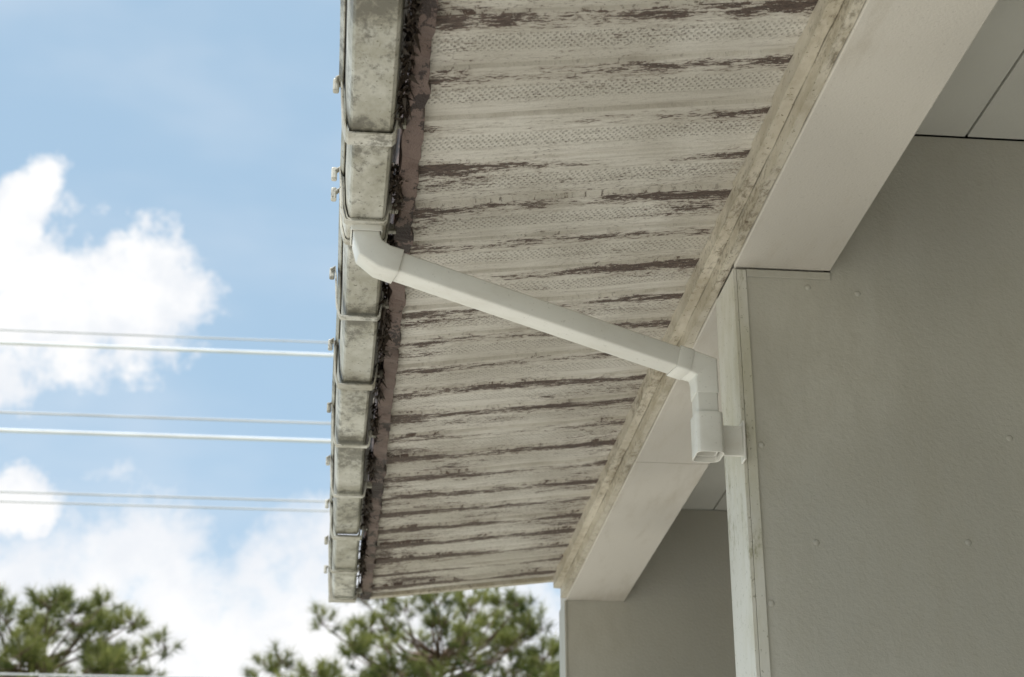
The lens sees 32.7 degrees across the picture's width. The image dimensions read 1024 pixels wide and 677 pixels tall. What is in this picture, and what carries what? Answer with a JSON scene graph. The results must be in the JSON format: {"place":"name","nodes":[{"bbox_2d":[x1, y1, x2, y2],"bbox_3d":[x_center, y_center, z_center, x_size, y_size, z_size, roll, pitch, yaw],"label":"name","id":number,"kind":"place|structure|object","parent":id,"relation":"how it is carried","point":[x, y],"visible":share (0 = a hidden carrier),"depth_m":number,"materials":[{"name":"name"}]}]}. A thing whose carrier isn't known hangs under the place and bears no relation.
{"place":"outdoors","nodes":[
{"label":"outdoors","id":0,"kind":"place"},
{"bbox_2d":[0,0,560,676],"label":"sky","id":1,"kind":"structure","parent":0,"point":[166,166],"materials":[{"name":"blue"}]},
{"bbox_2d":[553,0,843,588],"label":"soffit trim","id":2,"kind":"structure","parent":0,"point":[811,39],"depth_m":2.71,"materials":[{"name":"beige wood"}]},
{"label":"ground","id":3,"kind":"structure","parent":0,"visible":0},
{"bbox_2d":[0,577,187,676],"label":"pine tree","id":4,"kind":"object","parent":3,"relation":"on","point":[103,657],"visible":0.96,"depth_m":28.59,"materials":[{"name":"green plant"}]},
{"bbox_2d":[239,586,559,676],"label":"pine tree","id":5,"kind":"object","parent":3,"relation":"on","point":[426,661],"visible":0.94,"depth_m":30.17,"materials":[{"name":"green plant"}]},
{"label":"porch floor","id":6,"kind":"structure","parent":3,"relation":"on","visible":0},
{"bbox_2d":[567,510,735,676],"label":"end wall","id":7,"kind":"structure","parent":6,"relation":"on","point":[671,615],"depth_m":4.59,"materials":[{"name":"paint"}]},
{"bbox_2d":[559,601,567,676],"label":"end wall corner trim","id":8,"kind":"structure","parent":7,"relation":"attached to","point":[563,639],"depth_m":4.58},
{"bbox_2d":[681,508,726,510],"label":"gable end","id":9,"kind":"structure","parent":7,"relation":"on","point":[702,509],"depth_m":4.77,"materials":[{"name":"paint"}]},
{"bbox_2d":[716,269,770,676],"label":"wall corner trim","id":10,"kind":"structure","parent":6,"relation":"on","point":[750,627],"depth_m":2.64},
{"bbox_2d":[350,224,746,463],"bbox_3d":[0.057,0.009,2.579,0.619,0.298,0.062,7,-24,-16],"label":"downspout","id":11,"kind":"object","parent":10,"relation":"attached to","point":[714,439],"visible":1,"depth_m":2.58,"materials":[{"name":"plastic"}]},
{"bbox_2d":[560,0,997,606],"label":"beam","id":12,"kind":"structure","parent":10,"relation":"on","point":[894,66],"depth_m":2.51,"materials":[{"name":"paint"}]},
{"bbox_2d":[371,0,817,593],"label":"soffit","id":13,"kind":"structure","parent":12,"relation":"attached to","point":[585,156],"depth_m":2.69,"materials":[{"name":"paint"}]},
{"bbox_2d":[360,0,437,599],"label":"fascia board","id":14,"kind":"object","parent":13,"relation":"attached to","point":[407,155],"visible":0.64,"depth_m":2.63,"materials":[{"name":"brown wood"}]},
{"bbox_2d":[324,0,423,602],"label":"rain gutter","id":15,"kind":"object","parent":14,"relation":"attached to","point":[368,82],"visible":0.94,"depth_m":2.61,"materials":[{"name":"plastic"}]},
{"bbox_2d":[370,576,552,598],"bbox_3d":[-0.118,0.561,4.621,0.512,0.274,0.022,2,-24,-5],"label":"rake board","id":16,"kind":"object","parent":13,"relation":"attached to","point":[526,581],"visible":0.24,"depth_m":4.57,"materials":[{"name":"paint"}]},
{"bbox_2d":[359,0,1023,527],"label":"roof","id":17,"kind":"structure","parent":12,"relation":"on","point":[381,288],"depth_m":3.03,"materials":[{"name":"concrete"}]},
{"bbox_2d":[560,0,864,597],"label":"beam cover board","id":18,"kind":"object","parent":12,"relation":"attached to","point":[839,31],"visible":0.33,"depth_m":2.66,"materials":[{"name":"beige wood"}]},
{"bbox_2d":[736,136,1023,676],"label":"partition wall","id":19,"kind":"structure","parent":6,"relation":"on","point":[889,408],"depth_m":2.67,"materials":[{"name":"paint"}]},
{"bbox_2d":[746,269,829,279],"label":"wall head trim","id":20,"kind":"structure","parent":19,"relation":"attached to","point":[788,274],"depth_m":2.76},
{"bbox_2d":[682,0,1023,509],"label":"porch ceiling","id":21,"kind":"structure","parent":19,"relation":"on","point":[981,94],"depth_m":2.78,"materials":[{"name":"paint"}]},
{"bbox_2d":[758,285,1012,606],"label":"wall screws","id":22,"kind":"object","parent":19,"relation":"in","point":[816,542],"depth_m":2.64,"materials":[{"name":"grey metal"}]},
{"bbox_3d":[17.429,3.713,15.902,0.318,8.400,0.414,2,-24,-5],"label":"utility pole","id":23,"kind":"object","parent":3,"relation":"on","visible":0},
{"bbox_2d":[0,673,169,676],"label":"power line","id":24,"kind":"object","parent":23,"relation":"attached to","point":[24,674],"visible":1,"depth_m":13.79,"materials":[{"name":"metal"}]},
{"bbox_2d":[0,491,324,501],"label":"power line","id":25,"kind":"object","parent":23,"relation":"attached to","point":[191,497],"visible":0.3,"depth_m":14.45,"materials":[{"name":"metal"}]},
{"bbox_2d":[0,329,327,342],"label":"power line","id":26,"kind":"object","parent":23,"relation":"attached to","point":[163,336],"visible":0.33,"depth_m":15.02,"materials":[{"name":"metal"}]},
{"bbox_2d":[0,500,329,511],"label":"power line","id":27,"kind":"object","parent":23,"relation":"attached to","point":[164,506],"visible":0.32,"depth_m":14.42,"materials":[{"name":"metal"}]},
{"bbox_2d":[0,428,330,442],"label":"power line","id":28,"kind":"object","parent":23,"relation":"attached to","point":[165,435],"visible":0.3,"depth_m":14.66,"materials":[{"name":"metal"}]},
{"bbox_2d":[0,411,330,424],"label":"power line","id":29,"kind":"object","parent":23,"relation":"attached to","point":[158,417],"visible":0.3,"depth_m":14.72,"materials":[{"name":"metal"}]},
{"bbox_2d":[0,341,332,356],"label":"power line","id":30,"kind":"object","parent":23,"relation":"attached to","point":[165,348],"visible":0.37,"depth_m":14.97,"materials":[{"name":"metal"}]}
]}

